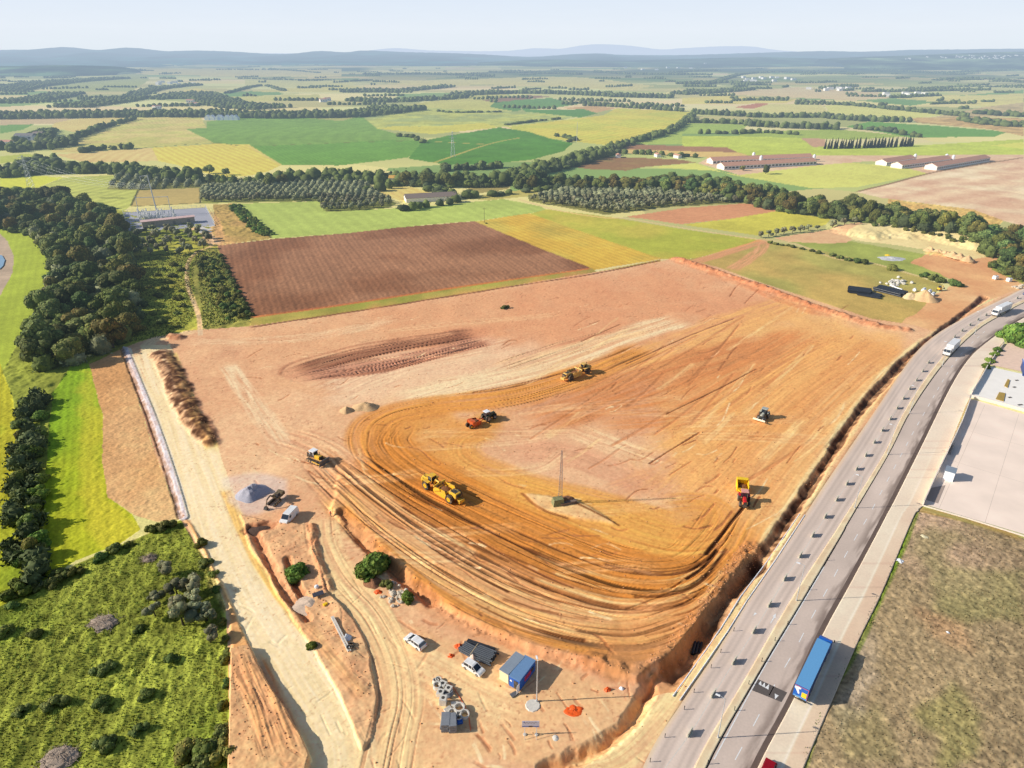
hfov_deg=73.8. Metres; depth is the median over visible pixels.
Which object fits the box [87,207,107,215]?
broadleaf tree
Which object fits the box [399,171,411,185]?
broadleaf tree
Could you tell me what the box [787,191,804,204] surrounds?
broadleaf tree
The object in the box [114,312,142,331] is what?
broadleaf tree
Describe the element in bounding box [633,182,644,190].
broadleaf tree
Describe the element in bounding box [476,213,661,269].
mustard crop field
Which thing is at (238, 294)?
shrub
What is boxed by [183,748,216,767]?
shrub
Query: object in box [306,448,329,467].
bulldozer
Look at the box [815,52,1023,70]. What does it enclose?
hill slope
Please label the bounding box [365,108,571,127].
mixed pasture field
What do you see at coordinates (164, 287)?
shrub
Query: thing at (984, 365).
leafy bush
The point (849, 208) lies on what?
broadleaf tree
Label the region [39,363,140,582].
grass crop field
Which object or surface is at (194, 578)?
olive tree
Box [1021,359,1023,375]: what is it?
blue framed shed
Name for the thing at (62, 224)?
broadleaf tree
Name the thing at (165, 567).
olive tree
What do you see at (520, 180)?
broadleaf tree
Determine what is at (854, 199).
broadleaf tree
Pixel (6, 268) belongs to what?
pond bank
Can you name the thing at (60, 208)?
broadleaf tree
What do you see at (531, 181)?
broadleaf tree
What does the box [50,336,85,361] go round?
broadleaf tree
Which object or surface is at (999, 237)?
broadleaf tree
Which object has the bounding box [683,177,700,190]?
broadleaf tree
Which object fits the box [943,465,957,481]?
kiosk
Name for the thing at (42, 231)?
broadleaf tree
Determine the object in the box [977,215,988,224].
broadleaf tree
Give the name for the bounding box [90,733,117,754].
shrub
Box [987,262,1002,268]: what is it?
shrub
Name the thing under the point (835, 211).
broadleaf tree
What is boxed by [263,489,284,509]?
excavator
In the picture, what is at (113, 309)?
broadleaf tree
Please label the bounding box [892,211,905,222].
broadleaf tree
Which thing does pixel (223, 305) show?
shrub
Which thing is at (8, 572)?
yellow grass field
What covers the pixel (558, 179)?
broadleaf tree
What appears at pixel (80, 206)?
broadleaf tree
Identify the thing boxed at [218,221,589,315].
ploughed field
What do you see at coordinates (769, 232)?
olive tree
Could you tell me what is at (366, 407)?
sand heap
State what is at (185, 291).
scrub grass
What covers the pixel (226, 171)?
broadleaf tree
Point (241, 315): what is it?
shrub
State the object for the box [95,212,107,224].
broadleaf tree
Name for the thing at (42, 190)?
broadleaf tree
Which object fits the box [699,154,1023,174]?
farm yard
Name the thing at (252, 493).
gravel heap
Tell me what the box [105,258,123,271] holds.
broadleaf tree
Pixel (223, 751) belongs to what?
shrub
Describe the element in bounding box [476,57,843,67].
hill slope
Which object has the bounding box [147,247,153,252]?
olive tree
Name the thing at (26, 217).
broadleaf tree
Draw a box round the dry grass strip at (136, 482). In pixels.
[90,349,180,520]
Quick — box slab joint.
[985,415,1018,521]
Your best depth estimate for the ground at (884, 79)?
1505.16 m
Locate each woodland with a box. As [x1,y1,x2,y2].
[0,64,1023,108]
[0,104,1023,210]
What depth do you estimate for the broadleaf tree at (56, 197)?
503.52 m
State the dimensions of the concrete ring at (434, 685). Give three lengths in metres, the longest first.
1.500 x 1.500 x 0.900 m
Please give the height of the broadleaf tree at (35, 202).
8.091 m
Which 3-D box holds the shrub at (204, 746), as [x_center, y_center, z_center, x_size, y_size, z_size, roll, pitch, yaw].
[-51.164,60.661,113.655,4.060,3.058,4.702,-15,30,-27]
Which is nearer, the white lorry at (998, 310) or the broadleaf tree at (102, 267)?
the white lorry at (998, 310)
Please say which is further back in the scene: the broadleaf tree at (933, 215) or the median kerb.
the broadleaf tree at (933, 215)
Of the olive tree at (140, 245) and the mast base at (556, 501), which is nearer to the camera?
the mast base at (556, 501)
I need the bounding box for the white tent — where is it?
[232,115,239,119]
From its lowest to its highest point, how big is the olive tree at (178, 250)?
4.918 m
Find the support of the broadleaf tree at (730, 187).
on the olive grove floor
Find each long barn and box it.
[707,153,812,163]
[717,158,816,169]
[875,155,915,165]
[890,155,951,168]
[924,155,990,170]
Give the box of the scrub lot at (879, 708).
[805,509,1023,767]
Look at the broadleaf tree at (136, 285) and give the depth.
320.29 m
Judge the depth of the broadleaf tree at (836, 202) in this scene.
480.06 m
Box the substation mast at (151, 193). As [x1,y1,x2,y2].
[140,175,156,212]
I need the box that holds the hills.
[0,47,1023,66]
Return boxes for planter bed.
[996,392,1004,400]
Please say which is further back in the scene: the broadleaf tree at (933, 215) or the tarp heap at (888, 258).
the broadleaf tree at (933, 215)
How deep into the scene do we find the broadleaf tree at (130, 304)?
294.55 m
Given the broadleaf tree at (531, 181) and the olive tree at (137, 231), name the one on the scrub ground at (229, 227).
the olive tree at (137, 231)
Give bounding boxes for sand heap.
[339,406,353,414]
[352,402,378,411]
[901,293,915,299]
[914,290,938,302]
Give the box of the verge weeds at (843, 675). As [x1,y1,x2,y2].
[805,527,909,753]
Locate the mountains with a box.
[372,44,796,56]
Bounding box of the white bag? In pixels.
[552,735,558,740]
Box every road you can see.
[141,344,371,767]
[643,289,1023,767]
[708,303,1023,767]
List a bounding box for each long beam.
[331,616,348,651]
[332,616,350,650]
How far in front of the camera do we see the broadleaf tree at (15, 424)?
208.49 m
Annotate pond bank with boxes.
[0,234,13,294]
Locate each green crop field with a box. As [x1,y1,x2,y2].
[0,67,1023,369]
[236,104,927,237]
[409,89,1023,164]
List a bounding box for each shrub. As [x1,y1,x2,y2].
[0,623,15,640]
[3,601,21,609]
[10,703,32,717]
[25,628,44,639]
[31,583,41,593]
[39,693,70,712]
[42,574,62,590]
[47,567,68,578]
[67,566,85,576]
[88,659,117,677]
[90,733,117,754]
[91,694,111,713]
[92,551,109,563]
[105,542,121,553]
[123,541,133,548]
[128,721,150,737]
[132,623,145,633]
[136,687,155,702]
[137,301,147,306]
[144,522,159,532]
[153,292,163,297]
[155,519,176,532]
[156,318,167,324]
[160,284,169,289]
[162,653,180,663]
[167,273,177,277]
[169,262,177,266]
[172,294,181,300]
[173,736,197,767]
[177,267,185,271]
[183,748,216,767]
[191,737,215,756]
[194,537,207,548]
[197,270,207,276]
[198,558,214,568]
[207,264,216,269]
[207,569,219,577]
[207,721,228,745]
[208,736,235,767]
[209,278,219,282]
[211,585,220,593]
[216,294,223,299]
[216,617,226,626]
[216,699,228,711]
[217,274,224,279]
[218,647,230,665]
[219,303,226,308]
[219,635,229,645]
[222,309,231,312]
[222,677,229,688]
[227,311,237,316]
[229,304,240,309]
[233,292,242,297]
[236,306,246,312]
[237,313,245,317]
[853,258,861,262]
[861,259,868,264]
[887,264,898,271]
[919,272,930,277]
[928,273,939,280]
[935,277,946,282]
[948,278,957,284]
[950,281,964,286]
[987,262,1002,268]
[998,269,1007,274]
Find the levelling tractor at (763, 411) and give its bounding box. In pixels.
[753,406,769,422]
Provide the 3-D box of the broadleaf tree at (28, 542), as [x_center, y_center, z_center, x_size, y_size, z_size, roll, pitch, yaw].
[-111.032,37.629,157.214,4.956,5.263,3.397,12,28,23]
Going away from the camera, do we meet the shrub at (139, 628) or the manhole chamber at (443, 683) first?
the manhole chamber at (443, 683)
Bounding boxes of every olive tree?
[132,229,141,235]
[132,243,143,252]
[141,601,160,615]
[146,589,165,601]
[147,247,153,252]
[148,224,156,230]
[148,238,156,245]
[149,231,158,238]
[153,243,161,250]
[156,560,172,575]
[160,238,168,245]
[163,223,170,231]
[163,577,189,594]
[164,235,172,242]
[167,594,186,609]
[167,600,198,625]
[168,226,175,233]
[173,228,180,235]
[175,247,184,254]
[183,227,191,235]
[184,588,202,601]
[185,243,192,250]
[186,222,193,227]
[186,572,200,591]
[187,600,210,611]
[191,236,198,242]
[195,605,217,621]
[197,240,206,248]
[203,624,217,642]
[204,233,211,240]
[558,197,565,204]
[587,193,593,199]
[602,204,608,211]
[671,197,677,203]
[766,230,773,236]
[780,226,787,231]
[789,226,796,232]
[797,225,804,231]
[830,220,836,226]
[840,218,847,224]
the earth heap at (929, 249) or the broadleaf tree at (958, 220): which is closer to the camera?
the earth heap at (929, 249)
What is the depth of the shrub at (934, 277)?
348.08 m
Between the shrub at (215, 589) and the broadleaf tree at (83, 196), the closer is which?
the shrub at (215, 589)
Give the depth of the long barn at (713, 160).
721.36 m
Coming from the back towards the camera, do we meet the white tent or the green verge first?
the white tent
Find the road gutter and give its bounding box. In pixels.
[751,316,1023,767]
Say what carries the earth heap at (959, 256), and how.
on the bare ground at (980, 283)
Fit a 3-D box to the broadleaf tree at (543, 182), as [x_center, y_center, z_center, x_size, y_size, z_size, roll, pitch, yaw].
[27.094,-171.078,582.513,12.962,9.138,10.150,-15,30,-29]
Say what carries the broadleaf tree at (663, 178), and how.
on the ground at (884, 79)
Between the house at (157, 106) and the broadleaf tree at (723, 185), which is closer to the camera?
the broadleaf tree at (723, 185)
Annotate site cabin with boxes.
[499,651,524,683]
[509,655,535,692]
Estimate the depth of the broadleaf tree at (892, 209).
463.71 m
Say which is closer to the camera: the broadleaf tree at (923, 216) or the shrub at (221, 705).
the shrub at (221, 705)
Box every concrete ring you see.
[433,681,440,690]
[444,690,453,697]
[454,702,464,713]
[460,709,469,719]
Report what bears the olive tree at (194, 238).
on the scrub ground at (229, 227)
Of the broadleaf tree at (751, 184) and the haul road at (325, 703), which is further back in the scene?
the broadleaf tree at (751, 184)
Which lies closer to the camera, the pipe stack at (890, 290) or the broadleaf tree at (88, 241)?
the pipe stack at (890, 290)
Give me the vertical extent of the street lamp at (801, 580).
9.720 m
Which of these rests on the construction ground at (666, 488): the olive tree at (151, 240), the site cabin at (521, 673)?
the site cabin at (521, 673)
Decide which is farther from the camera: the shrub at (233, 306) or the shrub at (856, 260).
the shrub at (856, 260)
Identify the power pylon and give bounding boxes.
[19,156,34,187]
[448,131,455,156]
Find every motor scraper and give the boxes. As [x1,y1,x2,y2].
[421,472,464,503]
[560,362,591,380]
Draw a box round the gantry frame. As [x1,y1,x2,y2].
[135,196,171,214]
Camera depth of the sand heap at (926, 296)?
319.54 m
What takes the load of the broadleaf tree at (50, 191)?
on the scrub ground at (229, 227)
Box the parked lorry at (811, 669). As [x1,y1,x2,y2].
[792,633,834,702]
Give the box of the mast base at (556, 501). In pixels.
[551,496,576,506]
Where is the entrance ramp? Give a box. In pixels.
[926,485,944,502]
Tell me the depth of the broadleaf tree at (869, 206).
463.74 m
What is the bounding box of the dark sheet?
[312,590,323,597]
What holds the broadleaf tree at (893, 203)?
on the ground at (884, 79)
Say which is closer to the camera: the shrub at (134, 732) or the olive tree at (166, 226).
the shrub at (134, 732)
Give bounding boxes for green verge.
[250,259,660,324]
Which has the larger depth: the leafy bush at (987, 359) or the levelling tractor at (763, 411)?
the leafy bush at (987, 359)
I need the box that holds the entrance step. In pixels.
[510,691,517,697]
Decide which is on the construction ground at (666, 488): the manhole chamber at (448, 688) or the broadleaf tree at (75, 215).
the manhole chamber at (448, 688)
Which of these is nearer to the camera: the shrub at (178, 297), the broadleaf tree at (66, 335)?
the broadleaf tree at (66, 335)
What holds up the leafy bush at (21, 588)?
on the scrub ground at (229, 227)
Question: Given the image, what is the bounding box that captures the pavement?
[758,318,1023,767]
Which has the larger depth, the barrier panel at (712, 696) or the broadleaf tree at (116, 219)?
the broadleaf tree at (116, 219)
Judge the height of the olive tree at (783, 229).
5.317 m
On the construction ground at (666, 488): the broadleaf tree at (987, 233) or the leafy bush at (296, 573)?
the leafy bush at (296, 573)
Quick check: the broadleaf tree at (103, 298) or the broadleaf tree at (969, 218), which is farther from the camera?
the broadleaf tree at (969, 218)
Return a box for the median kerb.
[706,303,1022,767]
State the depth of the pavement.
150.63 m
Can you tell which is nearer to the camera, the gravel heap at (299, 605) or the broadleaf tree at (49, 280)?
the gravel heap at (299, 605)
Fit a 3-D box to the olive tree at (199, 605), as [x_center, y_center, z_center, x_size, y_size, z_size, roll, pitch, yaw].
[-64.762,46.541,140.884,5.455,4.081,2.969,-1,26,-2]
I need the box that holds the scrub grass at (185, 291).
[134,250,249,340]
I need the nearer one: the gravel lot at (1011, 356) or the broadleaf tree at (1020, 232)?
the gravel lot at (1011, 356)
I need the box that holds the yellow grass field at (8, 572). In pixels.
[0,364,20,605]
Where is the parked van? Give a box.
[279,505,298,523]
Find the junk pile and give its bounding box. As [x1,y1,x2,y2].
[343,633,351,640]
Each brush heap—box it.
[31,741,85,767]
[84,612,123,632]
[136,551,159,563]
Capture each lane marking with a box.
[665,312,991,767]
[735,331,984,759]
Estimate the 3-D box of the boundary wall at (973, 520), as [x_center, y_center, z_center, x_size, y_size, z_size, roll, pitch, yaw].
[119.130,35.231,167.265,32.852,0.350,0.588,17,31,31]
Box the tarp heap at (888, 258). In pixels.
[877,256,904,260]
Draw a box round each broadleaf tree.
[0,187,14,195]
[0,205,8,213]
[2,216,17,227]
[5,202,15,207]
[8,202,31,216]
[9,487,25,497]
[10,197,24,202]
[10,418,27,429]
[10,469,28,481]
[11,186,24,191]
[13,318,64,348]
[13,430,22,438]
[15,444,30,453]
[16,213,34,220]
[16,513,36,525]
[18,337,53,362]
[19,187,32,191]
[19,220,32,228]
[19,399,30,404]
[20,190,42,200]
[20,313,47,329]
[20,536,40,549]
[23,288,55,312]
[27,203,38,213]
[29,219,47,229]
[30,200,42,204]
[30,231,37,238]
[33,212,44,218]
[33,233,57,244]
[35,185,48,197]
[35,297,61,319]
[38,228,52,235]
[38,237,56,245]
[39,202,56,214]
[40,239,62,254]
[41,319,52,323]
[42,276,62,286]
[43,244,63,259]
[44,254,73,270]
[45,185,71,196]
[45,213,61,222]
[45,283,64,289]
[46,221,56,228]
[49,194,62,203]
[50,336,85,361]
[51,226,65,232]
[52,249,64,255]
[52,323,78,333]
[54,283,81,304]
[55,204,65,214]
[56,190,71,196]
[56,222,67,229]
[56,236,81,250]
[57,228,74,238]
[58,275,86,287]
[60,218,70,226]
[60,261,81,277]
[60,308,87,322]
[61,196,79,206]
[61,203,72,209]
[63,333,88,347]
[66,281,87,293]
[67,290,91,308]
[68,245,95,261]
[69,217,84,227]
[69,313,99,327]
[70,213,80,217]
[71,225,78,230]
[71,260,99,276]
[74,201,87,213]
[74,230,91,241]
[75,192,91,201]
[76,224,96,233]
[80,222,98,225]
[81,211,98,222]
[82,236,97,246]
[83,322,97,339]
[84,277,96,285]
[84,283,95,293]
[86,201,98,211]
[86,289,125,309]
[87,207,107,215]
[89,317,127,347]
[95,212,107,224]
[95,270,131,287]
[96,224,119,244]
[97,205,116,212]
[97,259,107,264]
[97,300,126,318]
[98,265,107,272]
[101,243,115,254]
[104,213,129,230]
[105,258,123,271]
[106,255,117,259]
[108,231,140,250]
[112,285,129,297]
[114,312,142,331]
[116,238,132,253]
[116,264,145,279]
[117,254,135,264]
[117,278,145,294]
[121,300,137,312]
[202,164,214,172]
[221,168,229,174]
[262,175,274,184]
[276,174,288,182]
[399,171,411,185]
[420,172,435,182]
[438,173,453,184]
[451,173,463,181]
[464,179,472,185]
[478,173,488,183]
[515,174,528,185]
[526,170,540,179]
[526,175,537,188]
[536,169,546,178]
[537,178,550,185]
[547,175,554,181]
[551,176,563,184]
[564,178,577,185]
[573,179,590,188]
[583,175,592,184]
[591,178,607,187]
[599,176,607,182]
[607,173,619,181]
[608,179,618,187]
[618,177,634,188]
[633,178,646,185]
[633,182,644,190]
[640,179,659,188]
[654,174,668,180]
[658,176,671,185]
[659,178,670,190]
[670,176,679,184]
[672,179,686,190]
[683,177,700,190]
[699,183,712,193]
[701,177,717,186]
[704,180,713,188]
[710,188,718,192]
[714,177,721,184]
[719,176,734,183]
[720,182,728,193]
[723,183,736,194]
[734,180,744,185]
[734,184,742,190]
[736,189,747,200]
[742,182,755,187]
[747,186,765,203]
[760,196,774,203]
[762,183,778,193]
[763,165,769,173]
[773,192,787,205]
[777,187,788,192]
[782,196,797,210]
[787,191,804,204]
[801,201,819,213]
[807,195,823,201]
[818,199,828,208]
[818,202,831,213]
[827,204,847,219]
[830,200,844,208]
[842,193,866,208]
[846,205,858,213]
[849,208,865,222]
[861,200,878,216]
[868,208,883,220]
[882,201,900,210]
[882,210,891,214]
[883,205,909,214]
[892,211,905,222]
[900,210,911,214]
[909,211,931,224]
[919,208,940,220]
[937,210,957,226]
[954,216,962,228]
[961,211,978,225]
[967,220,988,232]
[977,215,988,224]
[977,229,998,238]
[987,225,1000,230]
[992,233,1010,245]
[997,239,1016,250]
[999,246,1021,261]
[1000,243,1018,248]
[1003,231,1017,236]
[1006,265,1023,279]
[1008,224,1023,231]
[1010,236,1021,244]
[1014,253,1023,266]
[1015,227,1023,238]
[1019,241,1023,249]
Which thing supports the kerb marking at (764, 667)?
on the median kerb
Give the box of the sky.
[0,0,1023,52]
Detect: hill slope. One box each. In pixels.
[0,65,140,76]
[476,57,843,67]
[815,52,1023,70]
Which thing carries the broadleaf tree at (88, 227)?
on the scrub ground at (229, 227)
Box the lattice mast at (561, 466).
[558,452,562,496]
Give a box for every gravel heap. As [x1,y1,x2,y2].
[235,483,269,502]
[292,596,314,615]
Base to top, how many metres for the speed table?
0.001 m
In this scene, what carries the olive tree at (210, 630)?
on the ground at (884, 79)
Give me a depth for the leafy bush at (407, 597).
144.56 m
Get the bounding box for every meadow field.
[0,241,1023,767]
[690,242,942,322]
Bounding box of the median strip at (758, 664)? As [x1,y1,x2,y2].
[694,300,1023,767]
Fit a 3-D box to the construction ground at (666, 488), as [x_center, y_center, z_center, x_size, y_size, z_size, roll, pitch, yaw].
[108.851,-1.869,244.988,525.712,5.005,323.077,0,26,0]
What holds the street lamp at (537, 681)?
on the construction ground at (666, 488)
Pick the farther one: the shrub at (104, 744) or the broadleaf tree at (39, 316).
the broadleaf tree at (39, 316)
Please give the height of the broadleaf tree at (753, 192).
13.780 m
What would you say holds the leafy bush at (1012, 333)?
on the gravel lot at (1011, 356)
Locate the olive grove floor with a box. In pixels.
[107,176,742,213]
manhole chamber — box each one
[436,688,444,697]
[438,679,446,688]
[439,694,447,706]
[444,684,452,693]
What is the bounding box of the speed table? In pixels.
[752,679,786,701]
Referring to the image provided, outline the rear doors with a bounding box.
[793,684,808,700]
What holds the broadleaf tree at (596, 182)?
on the olive grove floor
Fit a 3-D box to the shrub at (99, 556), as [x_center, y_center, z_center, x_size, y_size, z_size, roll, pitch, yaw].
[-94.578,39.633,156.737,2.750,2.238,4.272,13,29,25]
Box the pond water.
[0,255,4,267]
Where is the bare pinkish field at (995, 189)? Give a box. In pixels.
[858,157,1023,224]
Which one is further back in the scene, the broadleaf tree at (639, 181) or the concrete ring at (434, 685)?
the broadleaf tree at (639, 181)
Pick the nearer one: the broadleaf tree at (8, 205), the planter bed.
the planter bed
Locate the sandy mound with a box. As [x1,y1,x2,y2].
[847,223,985,258]
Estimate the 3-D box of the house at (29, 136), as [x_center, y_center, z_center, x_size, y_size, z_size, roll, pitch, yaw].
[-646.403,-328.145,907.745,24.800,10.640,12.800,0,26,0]
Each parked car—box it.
[403,633,426,650]
[462,657,485,676]
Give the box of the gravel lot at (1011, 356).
[990,342,1023,370]
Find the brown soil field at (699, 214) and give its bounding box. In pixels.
[483,95,825,223]
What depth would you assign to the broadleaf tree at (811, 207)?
482.41 m
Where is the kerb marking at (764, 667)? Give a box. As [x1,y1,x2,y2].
[714,567,823,758]
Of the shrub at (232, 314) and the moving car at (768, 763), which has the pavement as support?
the moving car at (768, 763)
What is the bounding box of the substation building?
[140,215,194,226]
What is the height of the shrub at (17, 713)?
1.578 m
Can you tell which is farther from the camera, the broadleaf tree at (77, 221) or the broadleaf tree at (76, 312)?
the broadleaf tree at (77, 221)
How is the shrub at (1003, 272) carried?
on the meadow field at (142, 749)
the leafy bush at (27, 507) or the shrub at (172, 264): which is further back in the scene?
the shrub at (172, 264)
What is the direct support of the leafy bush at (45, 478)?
on the scrub ground at (229, 227)
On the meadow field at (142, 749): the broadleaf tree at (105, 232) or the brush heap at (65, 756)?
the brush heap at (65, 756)
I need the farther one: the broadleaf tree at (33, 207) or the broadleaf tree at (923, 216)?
the broadleaf tree at (33, 207)
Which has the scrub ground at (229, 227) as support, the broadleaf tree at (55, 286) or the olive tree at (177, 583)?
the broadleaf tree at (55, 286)
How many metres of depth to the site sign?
115.57 m
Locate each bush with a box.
[0,577,32,601]
[10,548,23,568]
[23,444,43,457]
[24,484,50,499]
[24,503,41,512]
[27,529,51,546]
[29,410,49,421]
[33,429,47,436]
[33,472,50,483]
[284,562,310,583]
[305,641,317,650]
[353,551,390,582]
[379,579,393,589]
[401,590,414,605]
[500,305,509,308]
[981,362,990,368]
[984,357,995,363]
[989,351,999,355]
[993,346,1002,351]
[994,322,1023,348]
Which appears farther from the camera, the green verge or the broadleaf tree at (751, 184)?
the broadleaf tree at (751, 184)
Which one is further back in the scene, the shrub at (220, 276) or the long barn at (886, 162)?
the long barn at (886, 162)
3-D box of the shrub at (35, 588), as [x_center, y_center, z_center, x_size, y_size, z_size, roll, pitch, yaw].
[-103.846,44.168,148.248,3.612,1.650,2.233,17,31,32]
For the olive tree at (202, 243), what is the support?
on the scrub ground at (229, 227)
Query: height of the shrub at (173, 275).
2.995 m
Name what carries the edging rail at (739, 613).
on the construction ground at (666, 488)
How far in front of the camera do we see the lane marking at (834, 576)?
147.19 m
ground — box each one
[0,53,1023,767]
[1,117,1023,605]
[122,256,1023,767]
[775,222,1023,329]
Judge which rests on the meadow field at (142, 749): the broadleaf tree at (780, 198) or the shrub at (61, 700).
the shrub at (61, 700)
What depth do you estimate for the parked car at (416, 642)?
133.39 m
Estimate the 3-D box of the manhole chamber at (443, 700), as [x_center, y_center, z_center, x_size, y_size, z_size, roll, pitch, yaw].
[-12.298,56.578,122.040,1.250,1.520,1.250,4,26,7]
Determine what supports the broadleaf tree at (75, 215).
on the scrub ground at (229, 227)
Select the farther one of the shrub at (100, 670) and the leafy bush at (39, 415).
the leafy bush at (39, 415)
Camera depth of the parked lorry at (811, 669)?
124.47 m
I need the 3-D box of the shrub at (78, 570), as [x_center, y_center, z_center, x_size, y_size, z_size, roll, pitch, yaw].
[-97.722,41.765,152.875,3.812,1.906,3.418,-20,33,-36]
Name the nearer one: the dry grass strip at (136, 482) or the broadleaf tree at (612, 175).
the dry grass strip at (136, 482)
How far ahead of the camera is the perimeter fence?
502.76 m
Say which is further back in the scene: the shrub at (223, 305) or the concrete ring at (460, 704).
the shrub at (223, 305)
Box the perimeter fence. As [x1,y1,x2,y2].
[123,205,214,223]
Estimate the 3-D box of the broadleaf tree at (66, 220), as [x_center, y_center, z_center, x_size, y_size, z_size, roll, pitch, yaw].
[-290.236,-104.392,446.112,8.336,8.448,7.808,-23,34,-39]
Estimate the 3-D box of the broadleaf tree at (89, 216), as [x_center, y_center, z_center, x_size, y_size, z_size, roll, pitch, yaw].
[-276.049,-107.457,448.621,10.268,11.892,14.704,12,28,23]
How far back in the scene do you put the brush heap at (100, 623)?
139.22 m
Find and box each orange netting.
[374,589,381,594]
[454,643,461,649]
[563,705,583,716]
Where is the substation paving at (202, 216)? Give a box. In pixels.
[124,208,214,230]
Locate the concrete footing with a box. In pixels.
[525,699,539,711]
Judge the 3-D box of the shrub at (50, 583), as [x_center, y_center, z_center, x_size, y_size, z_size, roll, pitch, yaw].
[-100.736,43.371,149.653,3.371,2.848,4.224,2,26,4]
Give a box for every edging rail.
[672,514,799,695]
[679,515,804,699]
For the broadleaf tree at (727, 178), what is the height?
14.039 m
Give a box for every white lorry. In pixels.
[942,338,960,355]
[991,301,1012,316]
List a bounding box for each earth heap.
[923,246,934,251]
[944,251,956,257]
[952,253,964,259]
[960,255,974,262]
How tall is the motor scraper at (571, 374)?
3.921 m
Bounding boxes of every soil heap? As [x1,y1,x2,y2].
[247,526,269,535]
[363,577,381,588]
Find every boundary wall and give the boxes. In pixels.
[922,504,1023,536]
[923,395,971,504]
[971,362,989,394]
[971,395,1023,411]
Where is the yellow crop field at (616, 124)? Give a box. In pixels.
[0,76,1023,201]
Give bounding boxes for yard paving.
[924,399,1023,533]
[972,367,1023,407]
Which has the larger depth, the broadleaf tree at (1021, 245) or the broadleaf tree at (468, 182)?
the broadleaf tree at (468, 182)
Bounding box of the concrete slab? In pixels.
[451,701,457,707]
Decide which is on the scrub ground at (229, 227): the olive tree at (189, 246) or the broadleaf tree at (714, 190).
the olive tree at (189, 246)
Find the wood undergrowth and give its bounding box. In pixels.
[0,148,1023,585]
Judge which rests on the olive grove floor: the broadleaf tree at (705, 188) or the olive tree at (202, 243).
the broadleaf tree at (705, 188)
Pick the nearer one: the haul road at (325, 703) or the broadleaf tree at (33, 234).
the haul road at (325, 703)
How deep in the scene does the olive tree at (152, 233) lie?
424.66 m
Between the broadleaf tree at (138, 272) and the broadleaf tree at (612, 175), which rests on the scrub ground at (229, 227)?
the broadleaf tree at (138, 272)
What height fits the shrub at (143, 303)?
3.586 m
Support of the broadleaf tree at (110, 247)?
on the scrub ground at (229, 227)
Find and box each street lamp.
[536,655,537,701]
[716,693,725,737]
[796,562,804,600]
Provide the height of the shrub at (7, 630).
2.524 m
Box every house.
[13,133,35,139]
[152,105,161,108]
[319,98,326,101]
[673,154,681,158]
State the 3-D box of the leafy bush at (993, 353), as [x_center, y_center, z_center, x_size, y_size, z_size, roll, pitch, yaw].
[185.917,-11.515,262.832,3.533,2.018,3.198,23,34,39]
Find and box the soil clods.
[132,257,994,767]
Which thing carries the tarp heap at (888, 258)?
on the meadow field at (142, 749)
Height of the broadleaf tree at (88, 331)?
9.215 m
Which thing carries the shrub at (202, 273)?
on the scrub ground at (229, 227)
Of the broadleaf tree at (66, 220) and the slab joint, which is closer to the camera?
the slab joint
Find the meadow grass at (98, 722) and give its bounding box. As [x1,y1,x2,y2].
[0,526,226,767]
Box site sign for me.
[522,721,538,739]
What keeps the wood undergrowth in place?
on the scrub ground at (229, 227)
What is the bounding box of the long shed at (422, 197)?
[403,191,456,202]
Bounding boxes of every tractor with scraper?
[465,409,496,428]
[736,477,749,507]
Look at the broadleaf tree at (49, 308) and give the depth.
286.94 m
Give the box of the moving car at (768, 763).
[761,757,776,767]
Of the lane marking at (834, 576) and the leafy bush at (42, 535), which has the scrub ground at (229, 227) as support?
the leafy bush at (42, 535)
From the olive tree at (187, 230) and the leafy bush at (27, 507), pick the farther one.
the olive tree at (187, 230)
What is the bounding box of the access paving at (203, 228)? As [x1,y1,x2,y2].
[199,225,214,232]
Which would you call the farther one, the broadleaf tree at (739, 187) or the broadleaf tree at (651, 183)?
the broadleaf tree at (651, 183)
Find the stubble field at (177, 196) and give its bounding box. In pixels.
[0,87,1023,206]
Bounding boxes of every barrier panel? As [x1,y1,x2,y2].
[687,726,692,737]
[710,688,715,698]
[731,655,736,664]
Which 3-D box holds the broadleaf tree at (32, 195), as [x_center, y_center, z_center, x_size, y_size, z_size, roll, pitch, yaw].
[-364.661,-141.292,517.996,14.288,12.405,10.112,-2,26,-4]
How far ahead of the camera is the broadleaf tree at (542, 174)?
589.71 m
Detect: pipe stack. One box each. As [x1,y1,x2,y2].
[458,641,477,656]
[467,639,495,649]
[473,644,498,665]
[691,641,702,654]
[847,286,872,293]
[857,292,882,298]
[873,285,907,296]
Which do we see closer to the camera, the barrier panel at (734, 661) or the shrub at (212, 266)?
the barrier panel at (734, 661)
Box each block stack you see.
[440,712,449,732]
[449,712,456,732]
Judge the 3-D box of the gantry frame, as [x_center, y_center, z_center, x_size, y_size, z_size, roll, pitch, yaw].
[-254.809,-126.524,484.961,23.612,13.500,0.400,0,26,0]

